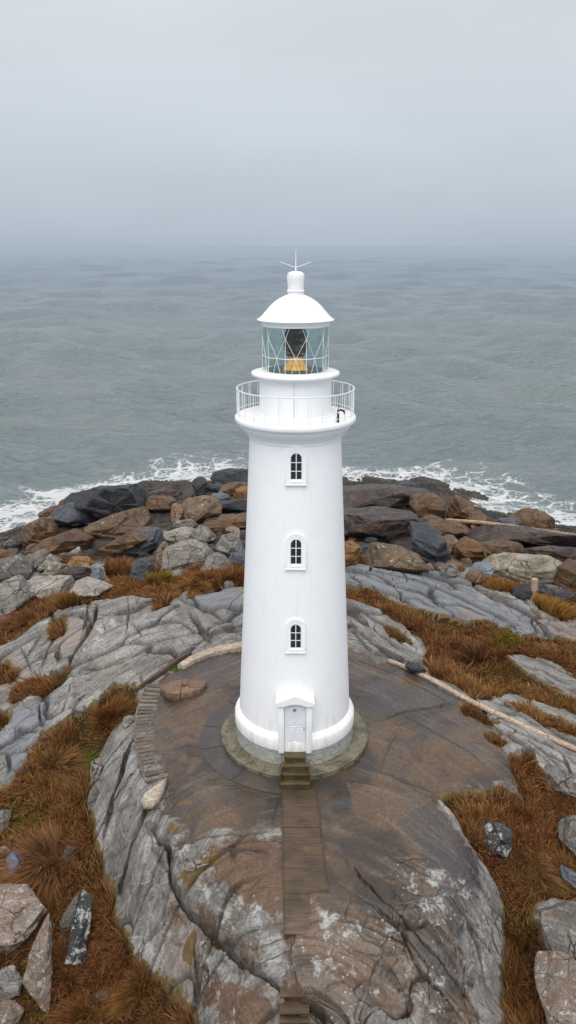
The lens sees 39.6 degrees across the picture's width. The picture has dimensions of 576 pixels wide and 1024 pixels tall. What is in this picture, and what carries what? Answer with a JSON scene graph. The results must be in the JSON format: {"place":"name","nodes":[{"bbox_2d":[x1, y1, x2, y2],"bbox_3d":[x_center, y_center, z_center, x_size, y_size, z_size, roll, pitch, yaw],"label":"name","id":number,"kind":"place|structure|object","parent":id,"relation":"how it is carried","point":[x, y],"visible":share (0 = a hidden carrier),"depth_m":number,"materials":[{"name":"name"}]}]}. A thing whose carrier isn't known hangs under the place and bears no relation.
{"place":"outdoors","nodes":[
{"label":"outdoors","id":0,"kind":"place"},
{"bbox_2d":[0,247,575,537],"bbox_3d":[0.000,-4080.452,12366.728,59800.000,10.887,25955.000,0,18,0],"label":"sea","id":1,"kind":"structure","parent":0,"point":[455,367],"depth_m":180.16,"materials":[{"name":"liquid"}]},
{"bbox_2d":[0,555,575,1023],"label":"ground","id":2,"kind":"structure","parent":0,"point":[130,695],"depth_m":31.91,"materials":[{"name":"plant"}]},
{"bbox_2d":[0,809,10,831],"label":"shore rock","id":3,"kind":"object","parent":2,"relation":"on","point":[5,813],"visible":0.94,"depth_m":31.19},
{"bbox_2d":[0,964,22,1000],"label":"shore rock","id":4,"kind":"object","parent":2,"relation":"on","point":[11,979],"visible":0.96,"depth_m":25.68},
{"bbox_2d":[0,1000,24,1023],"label":"shore rock","id":5,"kind":"object","parent":2,"relation":"on","point":[11,1011],"visible":1,"depth_m":24.87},
{"bbox_2d":[3,849,24,876],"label":"shore rock","id":6,"kind":"object","parent":2,"relation":"on","point":[14,857],"visible":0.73,"depth_m":29.51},
{"bbox_2d":[0,606,39,629],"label":"tussock","id":7,"kind":"object","parent":2,"relation":"on","point":[23,618],"visible":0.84,"depth_m":42.83,"materials":[{"name":"brown plant"}]},
{"bbox_2d":[0,883,46,951],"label":"shore rock","id":8,"kind":"object","parent":2,"relation":"on","point":[23,910],"visible":1,"depth_m":27.01,"materials":[{"name":"stone"}]},
{"bbox_2d":[0,815,64,909],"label":"tussock","id":9,"kind":"object","parent":2,"relation":"on","point":[43,868],"visible":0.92,"depth_m":29.60,"materials":[{"name":"brown plant"}]},
{"bbox_2d":[22,913,52,1013],"bbox_3d":[-8.093,14.756,26.178,0.948,2.068,2.146,0,18,0],"label":"shore rock","id":10,"kind":"object","parent":2,"relation":"on","point":[37,981],"visible":1,"depth_m":25.73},
{"bbox_2d":[28,575,74,598],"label":"boulder","id":11,"kind":"object","parent":2,"relation":"on","point":[40,585],"visible":0.7,"depth_m":46.52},
{"bbox_2d":[35,743,90,790],"bbox_3d":[-9.031,10.631,33.393,2.785,1.643,2.855,-14,23,-36],"label":"tussock","id":12,"kind":"object","parent":2,"relation":"on","point":[58,770],"visible":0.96,"depth_m":33.62,"materials":[{"name":"brown plant"}]},
{"bbox_2d":[45,590,84,612],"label":"tussock","id":13,"kind":"object","parent":2,"relation":"on","point":[64,600],"visible":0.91,"depth_m":42.72,"materials":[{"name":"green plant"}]},
{"bbox_2d":[40,986,93,1023],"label":"tussock","id":14,"kind":"object","parent":2,"relation":"on","point":[63,1015],"visible":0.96,"depth_m":25.47,"materials":[{"name":"brown plant"}]},
{"bbox_2d":[53,951,82,985],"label":"tussock","id":15,"kind":"object","parent":2,"relation":"on","point":[69,970],"visible":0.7,"depth_m":26.40,"materials":[{"name":"brown plant"}]},
{"bbox_2d":[59,890,80,934],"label":"shore rock","id":16,"kind":"object","parent":2,"relation":"on","point":[65,923],"visible":0.94,"depth_m":28.12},
{"bbox_2d":[63,889,91,964],"bbox_3d":[-7.058,14.218,27.259,0.693,1.840,1.970,3,19,9],"label":"shore rock","id":17,"kind":"object","parent":2,"relation":"on","point":[79,936],"visible":0.99,"depth_m":27.06,"materials":[{"name":"black stone"}]},
{"bbox_2d":[69,576,112,601],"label":"boulder","id":18,"kind":"object","parent":2,"relation":"on","point":[84,588],"visible":0.77,"depth_m":44.27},
{"bbox_2d":[84,691,135,737],"bbox_3d":[-7.498,8.851,34.873,2.938,1.726,2.119,-14,23,-36],"label":"tussock","id":19,"kind":"object","parent":2,"relation":"on","point":[105,718],"visible":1,"depth_m":35.08,"materials":[{"name":"brown plant"}]},
{"bbox_2d":[0,561,243,976],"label":"bedrock outcrop","id":20,"kind":"object","parent":2,"relation":"on","point":[129,642],"visible":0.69,"depth_m":38.76,"materials":[{"name":"stone"}]},
{"bbox_2d":[0,555,32,582],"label":"boulder","id":21,"kind":"object","parent":20,"relation":"on","point":[11,566],"visible":0.76,"depth_m":50.91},
{"bbox_2d":[0,575,33,619],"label":"boulder","id":22,"kind":"object","parent":20,"relation":"on","point":[15,591],"visible":0.9,"depth_m":45.02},
{"bbox_2d":[41,562,65,575],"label":"boulder","id":23,"kind":"object","parent":20,"relation":"on","point":[52,568],"visible":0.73,"depth_m":50.69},
{"bbox_2d":[52,565,91,581],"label":"boulder","id":24,"kind":"object","parent":20,"relation":"on","point":[77,572],"visible":0.52,"depth_m":48.08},
{"bbox_2d":[66,556,93,566],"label":"boulder","id":25,"kind":"object","parent":20,"relation":"on","point":[81,560],"visible":0.66,"depth_m":51.94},
{"bbox_2d":[89,952,159,1021],"bbox_3d":[-5.220,15.440,25.386,2.200,1.517,1.957,-14,23,-35],"label":"tussock","id":26,"kind":"object","parent":2,"relation":"on","point":[134,985],"visible":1,"depth_m":25.71,"materials":[{"name":"brown plant"}]},
{"bbox_2d":[101,555,156,581],"bbox_3d":[-9.807,3.467,48.894,3.932,1.799,3.530,10,21,28],"label":"tussock","id":27,"kind":"object","parent":2,"relation":"on","point":[120,566],"visible":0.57,"depth_m":48.96,"materials":[{"name":"orange plant"}]},
{"bbox_2d":[129,557,153,581],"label":"boulder","id":28,"kind":"object","parent":2,"relation":"on","point":[140,567],"visible":0.78,"depth_m":48.25,"materials":[{"name":"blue stone"}]},
{"bbox_2d":[142,568,178,586],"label":"tussock","id":29,"kind":"object","parent":2,"relation":"on","point":[161,576],"visible":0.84,"depth_m":47.70,"materials":[{"name":"green plant"}]},
{"bbox_2d":[161,539,212,570],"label":"boulder","id":30,"kind":"object","parent":2,"relation":"on","point":[185,554],"visible":0.74,"depth_m":51.37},
{"bbox_2d":[170,576,215,599],"bbox_3d":[-5.475,4.400,44.047,2.946,1.520,2.698,9,20,25],"label":"tussock","id":31,"kind":"object","parent":2,"relation":"on","point":[196,589],"visible":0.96,"depth_m":44.45,"materials":[{"name":"brown plant"}]},
{"bbox_2d":[183,567,222,592],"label":"tussock","id":32,"kind":"object","parent":2,"relation":"on","point":[214,578],"visible":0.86,"depth_m":45.51,"materials":[{"name":"orange plant"}]},
{"bbox_2d":[177,641,241,669],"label":"kerb wall","id":33,"kind":"structure","parent":2,"relation":"on","point":[187,662],"depth_m":38.25,"materials":[{"name":"stone"}]},
{"bbox_2d":[201,552,230,571],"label":"boulder","id":34,"kind":"object","parent":2,"relation":"on","point":[215,559],"visible":0.55,"depth_m":49.55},
{"bbox_2d":[219,563,244,585],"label":"tussock","id":35,"kind":"object","parent":2,"relation":"on","point":[235,574],"visible":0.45,"depth_m":46.89,"materials":[{"name":"brown plant"}]},
{"bbox_2d":[228,550,244,567],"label":"boulder","id":36,"kind":"object","parent":2,"relation":"on","point":[238,556],"visible":0.38,"depth_m":51.23,"materials":[{"name":"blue stone"}]},
{"bbox_2d":[0,475,575,567],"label":"shore bedrock","id":37,"kind":"structure","parent":2,"relation":"on","point":[441,489],"depth_m":74.55,"materials":[{"name":"stone"}]},
{"bbox_2d":[18,517,60,546],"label":"boulder","id":38,"kind":"object","parent":37,"relation":"on","point":[38,530],"visible":0.85,"depth_m":63.89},
{"bbox_2d":[29,549,49,570],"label":"boulder","id":39,"kind":"object","parent":37,"relation":"on","point":[37,559],"visible":0.77,"depth_m":52.39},
{"bbox_2d":[30,528,94,554],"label":"boulder","id":40,"kind":"object","parent":37,"relation":"on","point":[68,541],"visible":0.69,"depth_m":58.38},
{"bbox_2d":[48,502,98,526],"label":"boulder","id":41,"kind":"object","parent":37,"relation":"on","point":[67,514],"visible":0.65,"depth_m":67.44,"materials":[{"name":"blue stone"}]},
{"bbox_2d":[63,484,150,519],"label":"boulder","id":42,"kind":"object","parent":37,"relation":"on","point":[101,502],"visible":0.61,"depth_m":66.50,"materials":[{"name":"stone"}]},
{"bbox_2d":[83,507,150,539],"bbox_3d":[-13.315,1.091,62.608,5.080,3.127,4.300,0,18,0],"label":"boulder","id":43,"kind":"object","parent":37,"relation":"on","point":[116,525],"visible":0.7,"depth_m":60.83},
{"bbox_2d":[89,526,150,558],"bbox_3d":[-11.774,2.237,57.064,4.636,2.404,3.385,0,18,0],"label":"boulder","id":44,"kind":"object","parent":37,"relation":"on","point":[124,543],"visible":0.91,"depth_m":55.54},
{"bbox_2d":[118,527,162,555],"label":"boulder","id":45,"kind":"object","parent":37,"relation":"on","point":[154,535],"visible":0.64,"depth_m":56.46,"materials":[{"name":"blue stone"}]},
{"bbox_2d":[145,495,176,512],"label":"boulder","id":46,"kind":"object","parent":37,"relation":"on","point":[157,503],"visible":0.69,"depth_m":69.42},
{"bbox_2d":[148,488,182,498],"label":"boulder","id":47,"kind":"object","parent":37,"relation":"on","point":[175,494],"visible":0.59,"depth_m":77.40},
{"bbox_2d":[170,503,182,521],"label":"boulder","id":48,"kind":"object","parent":37,"relation":"on","point":[176,511],"visible":0.89,"depth_m":66.42,"materials":[{"name":"beige stone"}]},
{"bbox_2d":[163,527,194,541],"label":"boulder","id":49,"kind":"object","parent":37,"relation":"on","point":[178,533],"visible":0.61,"depth_m":59.59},
{"bbox_2d":[171,519,196,528],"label":"boulder","id":50,"kind":"object","parent":37,"relation":"on","point":[191,523],"visible":0.69,"depth_m":63.38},
{"bbox_2d":[192,477,208,495],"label":"boulder","id":51,"kind":"object","parent":37,"relation":"on","point":[200,486],"visible":0.91,"depth_m":78.19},
{"bbox_2d":[181,495,221,522],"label":"boulder","id":52,"kind":"object","parent":37,"relation":"on","point":[199,509],"visible":0.81,"depth_m":66.80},
{"bbox_2d":[190,525,216,542],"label":"boulder","id":53,"kind":"object","parent":37,"relation":"on","point":[203,534],"visible":0.78,"depth_m":58.85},
{"bbox_2d":[202,519,237,533],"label":"boulder","id":54,"kind":"object","parent":37,"relation":"on","point":[219,525],"visible":0.5,"depth_m":62.49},
{"bbox_2d":[210,468,247,483],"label":"boulder","id":55,"kind":"object","parent":37,"relation":"on","point":[226,475],"visible":0.53,"depth_m":83.93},
{"bbox_2d":[216,533,243,556],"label":"boulder","id":56,"kind":"object","parent":37,"relation":"on","point":[227,545],"visible":0.73,"depth_m":53.02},
{"bbox_2d":[217,513,246,528],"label":"boulder","id":57,"kind":"object","parent":37,"relation":"on","point":[239,520],"visible":0.48,"depth_m":63.38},
{"bbox_2d":[218,482,247,496],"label":"boulder","id":58,"kind":"object","parent":37,"relation":"on","point":[230,488],"visible":0.29,"depth_m":76.84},
{"bbox_2d":[220,498,246,512],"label":"boulder","id":59,"kind":"object","parent":37,"relation":"on","point":[235,505],"visible":0.56,"depth_m":68.78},
{"bbox_2d":[343,506,419,542],"bbox_3d":[6.511,1.160,61.385,7.210,3.377,5.558,0,18,0],"label":"boulder","id":60,"kind":"object","parent":37,"relation":"on","point":[383,524],"visible":0.74,"depth_m":59.54,"materials":[{"name":"stone"}]},
{"bbox_2d":[343,484,429,508],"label":"boulder","id":61,"kind":"object","parent":37,"relation":"on","point":[369,495],"visible":0.54,"depth_m":70.11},
{"bbox_2d":[408,492,445,517],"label":"boulder","id":62,"kind":"object","parent":37,"relation":"on","point":[423,504],"visible":0.76,"depth_m":67.70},
{"bbox_2d":[409,521,450,562],"bbox_3d":[9.566,2.274,53.620,2.756,3.082,3.137,0,18,0],"label":"boulder","id":63,"kind":"object","parent":37,"relation":"on","point":[428,542],"visible":0.92,"depth_m":52.73,"materials":[{"name":"grey stone"}]},
{"bbox_2d":[420,514,462,535],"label":"boulder","id":64,"kind":"object","parent":37,"relation":"on","point":[443,527],"visible":0.53,"depth_m":61.07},
{"bbox_2d":[447,520,470,537],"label":"boulder","id":65,"kind":"object","parent":37,"relation":"on","point":[461,527],"visible":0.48,"depth_m":61.99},
{"bbox_2d":[446,494,474,518],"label":"boulder","id":66,"kind":"object","parent":37,"relation":"on","point":[459,507],"visible":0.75,"depth_m":68.89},
{"bbox_2d":[454,536,486,561],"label":"boulder","id":67,"kind":"object","parent":37,"relation":"on","point":[471,549],"visible":0.87,"depth_m":54.85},
{"bbox_2d":[464,510,486,526],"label":"boulder","id":68,"kind":"object","parent":37,"relation":"on","point":[478,515],"visible":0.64,"depth_m":67.00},
{"bbox_2d":[480,539,523,555],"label":"boulder","id":69,"kind":"object","parent":37,"relation":"on","point":[490,547],"visible":0.55,"depth_m":58.30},
{"bbox_2d":[469,524,575,547],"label":"boulder","id":70,"kind":"object","parent":37,"relation":"on","point":[526,535],"visible":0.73,"depth_m":61.76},
{"bbox_2d":[445,518,574,533],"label":"driftwood timber","id":71,"kind":"object","parent":70,"relation":"on","point":[487,523],"visible":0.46,"depth_m":64.21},
{"bbox_2d":[506,508,555,528],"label":"boulder","id":72,"kind":"object","parent":37,"relation":"on","point":[532,517],"visible":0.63,"depth_m":72.47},
{"bbox_2d":[517,545,575,561],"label":"boulder","id":73,"kind":"object","parent":37,"relation":"on","point":[562,554],"visible":0.62,"depth_m":56.82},
{"bbox_2d":[88,638,524,1023],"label":"bedrock dome","id":74,"kind":"structure","parent":2,"relation":"on","point":[407,915],"depth_m":26.28,"materials":[{"name":"stone"}]},
{"bbox_2d":[87,787,98,810],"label":"shore rock","id":75,"kind":"object","parent":74,"relation":"on","point":[92,797],"visible":1,"depth_m":31.71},
{"bbox_2d":[90,757,101,782],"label":"shore rock","id":76,"kind":"object","parent":74,"relation":"on","point":[95,769],"visible":1,"depth_m":33.00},
{"bbox_2d":[134,684,167,782],"bbox_3d":[-5.642,8.972,32.869,1.383,0.435,7.088,-3,19,-9],"label":"curved stairway","id":77,"kind":"object","parent":74,"relation":"on","point":[144,715],"visible":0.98,"depth_m":32.38,"materials":[{"name":"stone"}]},
{"bbox_2d":[140,777,166,808],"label":"shore rock","id":78,"kind":"object","parent":74,"relation":"on","point":[151,797],"visible":1,"depth_m":28.69,"materials":[{"name":"white stone"}]},
{"bbox_2d":[135,651,191,692],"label":"timber beam","id":79,"kind":"structure","parent":74,"relation":"on","point":[162,671],"depth_m":36.66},
{"bbox_2d":[160,678,206,700],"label":"round slab","id":80,"kind":"structure","parent":74,"relation":"on","point":[182,689],"depth_m":35.05,"materials":[{"name":"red stone"}]},
{"bbox_2d":[184,859,208,871],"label":"shore rock","id":81,"kind":"object","parent":74,"relation":"on","point":[193,865],"visible":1,"depth_m":26.19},
{"bbox_2d":[200,695,294,793],"bbox_3d":[-1.578,9.026,32.522,3.943,0.050,7.600,0,18,0],"label":"paving ring","id":82,"kind":"object","parent":74,"relation":"on","point":[219,760],"visible":0.74,"depth_m":30.87,"materials":[{"name":"stone"}]},
{"bbox_2d":[279,988,308,1023],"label":"steps","id":83,"kind":"structure","parent":74,"relation":"on","point":[289,1009],"depth_m":22.64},
{"bbox_2d":[221,710,367,779],"bbox_3d":[0.260,8.987,32.488,5.940,0.305,5.940,0,18,0],"label":"apron","id":84,"kind":"object","parent":74,"relation":"on","point":[346,758],"visible":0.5,"depth_m":30.82,"materials":[{"name":"concrete"}]},
{"bbox_2d":[235,252,355,764],"bbox_3d":[0.260,0.110,29.448,4.770,18.570,4.945,0,18,0],"label":"lighthouse","id":85,"kind":"object","parent":84,"relation":"on","point":[294,690],"visible":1,"depth_m":28.50,"materials":[{"name":"white paint"}]},
{"bbox_2d":[284,705,305,750],"bbox_3d":[0.260,7.930,29.776,0.790,2.100,0.362,0,18,0],"label":"door","id":86,"kind":"structure","parent":85,"relation":"in","point":[294,715],"depth_m":29.63,"materials":[{"name":"white paint"}]},
{"bbox_2d":[285,533,305,569],"bbox_3d":[0.270,1.387,28.022,0.740,1.338,0.193,0,18,0],"label":"window","id":87,"kind":"structure","parent":85,"relation":"in","point":[295,543],"depth_m":28.01,"materials":[{"name":"white paint"}]},
{"bbox_2d":[285,619,305,653],"bbox_3d":[0.270,4.475,28.876,0.740,1.338,0.193,0,18,0],"label":"window","id":88,"kind":"structure","parent":85,"relation":"in","point":[295,628],"depth_m":28.87,"materials":[{"name":"white paint"}]},
{"bbox_2d":[285,447,306,485],"bbox_3d":[0.270,-1.556,27.208,0.740,1.338,0.193,0,18,0],"label":"window","id":89,"kind":"structure","parent":85,"relation":"in","point":[296,458],"depth_m":27.20,"materials":[{"name":"white paint"}]},
{"bbox_2d":[279,751,310,788],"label":"steps","id":90,"kind":"structure","parent":74,"relation":"on","point":[294,773],"depth_m":29.43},
{"bbox_2d":[282,789,328,937],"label":"boardwalk","id":91,"kind":"structure","parent":74,"relation":"on","point":[304,871],"depth_m":25.96,"materials":[{"name":"wood"}]},
{"bbox_2d":[405,661,426,674],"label":"shore rock","id":92,"kind":"object","parent":74,"relation":"on","point":[414,667],"visible":0.94,"depth_m":37.13,"materials":[{"name":"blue stone"}]},
{"bbox_2d":[363,542,429,572],"bbox_3d":[6.929,3.180,51.104,4.344,2.076,2.970,3,19,8],"label":"boulder","id":93,"kind":"object","parent":2,"relation":"on","point":[388,557],"visible":0.85,"depth_m":50.04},
{"bbox_2d":[345,562,575,1016],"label":"bedrock outcrop","id":94,"kind":"object","parent":2,"relation":"on","point":[459,598],"visible":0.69,"depth_m":42.14,"materials":[{"name":"stone"}]},
{"bbox_2d":[344,540,362,565],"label":"boulder","id":95,"kind":"object","parent":94,"relation":"on","point":[353,553],"visible":0.53,"depth_m":50.07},
{"bbox_2d":[440,563,458,577],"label":"boulder","id":96,"kind":"object","parent":94,"relation":"on","point":[448,570],"visible":0.94,"depth_m":48.93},
{"bbox_2d":[464,569,484,583],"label":"boulder","id":97,"kind":"object","parent":94,"relation":"on","point":[475,576],"visible":0.94,"depth_m":49.11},
{"bbox_2d":[388,659,575,751],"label":"log","id":98,"kind":"object","parent":94,"relation":"on","point":[498,714],"visible":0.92,"depth_m":34.92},
{"bbox_2d":[538,900,575,959],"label":"rock slab","id":99,"kind":"object","parent":94,"relation":"on","point":[558,924],"visible":0.9,"depth_m":24.21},
{"bbox_2d":[444,635,493,666],"bbox_3d":[8.659,7.080,40.139,3.391,1.285,2.125,-10,21,-27],"label":"tussock","id":100,"kind":"object","parent":2,"relation":"on","point":[476,651],"visible":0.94,"depth_m":40.25,"materials":[{"name":"brown plant"}]},
{"bbox_2d":[472,561,493,578],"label":"boulder","id":101,"kind":"object","parent":2,"relation":"on","point":[485,567],"visible":0.63,"depth_m":50.90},
{"bbox_2d":[479,820,512,856],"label":"shore rock","id":102,"kind":"object","parent":2,"relation":"on","point":[500,834],"visible":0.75,"depth_m":28.07,"materials":[{"name":"black stone"}]},
{"bbox_2d":[482,574,516,593],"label":"tussock","id":103,"kind":"object","parent":2,"relation":"on","point":[509,587],"visible":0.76,"depth_m":49.03,"materials":[{"name":"brown plant"}]},
{"bbox_2d":[486,625,522,653],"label":"bush","id":104,"kind":"object","parent":2,"relation":"on","point":[507,640],"visible":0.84,"depth_m":41.76,"materials":[{"name":"green plant"}]},
{"bbox_2d":[502,923,540,984],"bbox_3d":[6.926,14.059,25.595,2.769,1.652,2.121,9,20,24],"label":"tussock","id":105,"kind":"object","parent":2,"relation":"on","point":[513,942],"visible":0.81,"depth_m":25.71,"materials":[{"name":"brown plant"}]},
{"bbox_2d":[482,552,562,583],"bbox_3d":[15.135,3.754,51.801,5.220,2.264,2.460,5,19,16],"label":"boulder","id":106,"kind":"object","parent":2,"relation":"on","point":[518,567],"visible":0.81,"depth_m":51.04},
{"bbox_2d":[512,582,554,600],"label":"boulder","id":107,"kind":"object","parent":2,"relation":"on","point":[524,592],"visible":0.8,"depth_m":47.71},
{"bbox_2d":[498,845,571,904],"bbox_3d":[8.673,12.686,27.820,2.751,1.365,2.277,0,18,0],"label":"tussock","id":108,"kind":"object","parent":2,"relation":"on","point":[547,869],"visible":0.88,"depth_m":27.98,"materials":[{"name":"brown plant"}]},
{"bbox_2d":[534,592,575,621],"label":"tussock","id":109,"kind":"object","parent":2,"relation":"on","point":[543,603],"visible":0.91,"depth_m":46.24,"materials":[{"name":"yellow plant"}]},
{"bbox_2d":[534,950,575,1023],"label":"rock slab","id":110,"kind":"object","parent":2,"relation":"on","point":[555,975],"visible":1,"depth_m":22.51,"materials":[{"name":"stone"}]},
{"bbox_2d":[539,774,575,821],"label":"tussock","id":111,"kind":"object","parent":2,"relation":"on","point":[570,800],"visible":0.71,"depth_m":30.86,"materials":[{"name":"brown plant"}]},
{"bbox_2d":[541,764,575,798],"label":"shore rock","id":112,"kind":"object","parent":2,"relation":"on","point":[564,779],"visible":0.83,"depth_m":31.21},
{"bbox_2d":[550,587,575,599],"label":"boulder","id":113,"kind":"object","parent":2,"relation":"on","point":[560,594],"visible":0.43,"depth_m":48.83,"materials":[{"name":"grey stone"}]},
{"bbox_2d":[553,558,575,591],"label":"boulder","id":114,"kind":"object","parent":2,"relation":"on","point":[565,574],"visible":0.74,"depth_m":50.84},
{"bbox_2d":[557,815,575,857],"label":"shore rock","id":115,"kind":"object","parent":2,"relation":"on","point":[566,829],"visible":0.98,"depth_m":28.94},
{"bbox_2d":[559,864,575,887],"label":"shore rock","id":116,"kind":"object","parent":2,"relation":"on","point":[568,875],"visible":0.99,"depth_m":27.69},
{"bbox_2d":[0,0,575,246],"label":"sky","id":117,"kind":"structure","parent":0,"point":[124,123],"materials":[{"name":"grey"}]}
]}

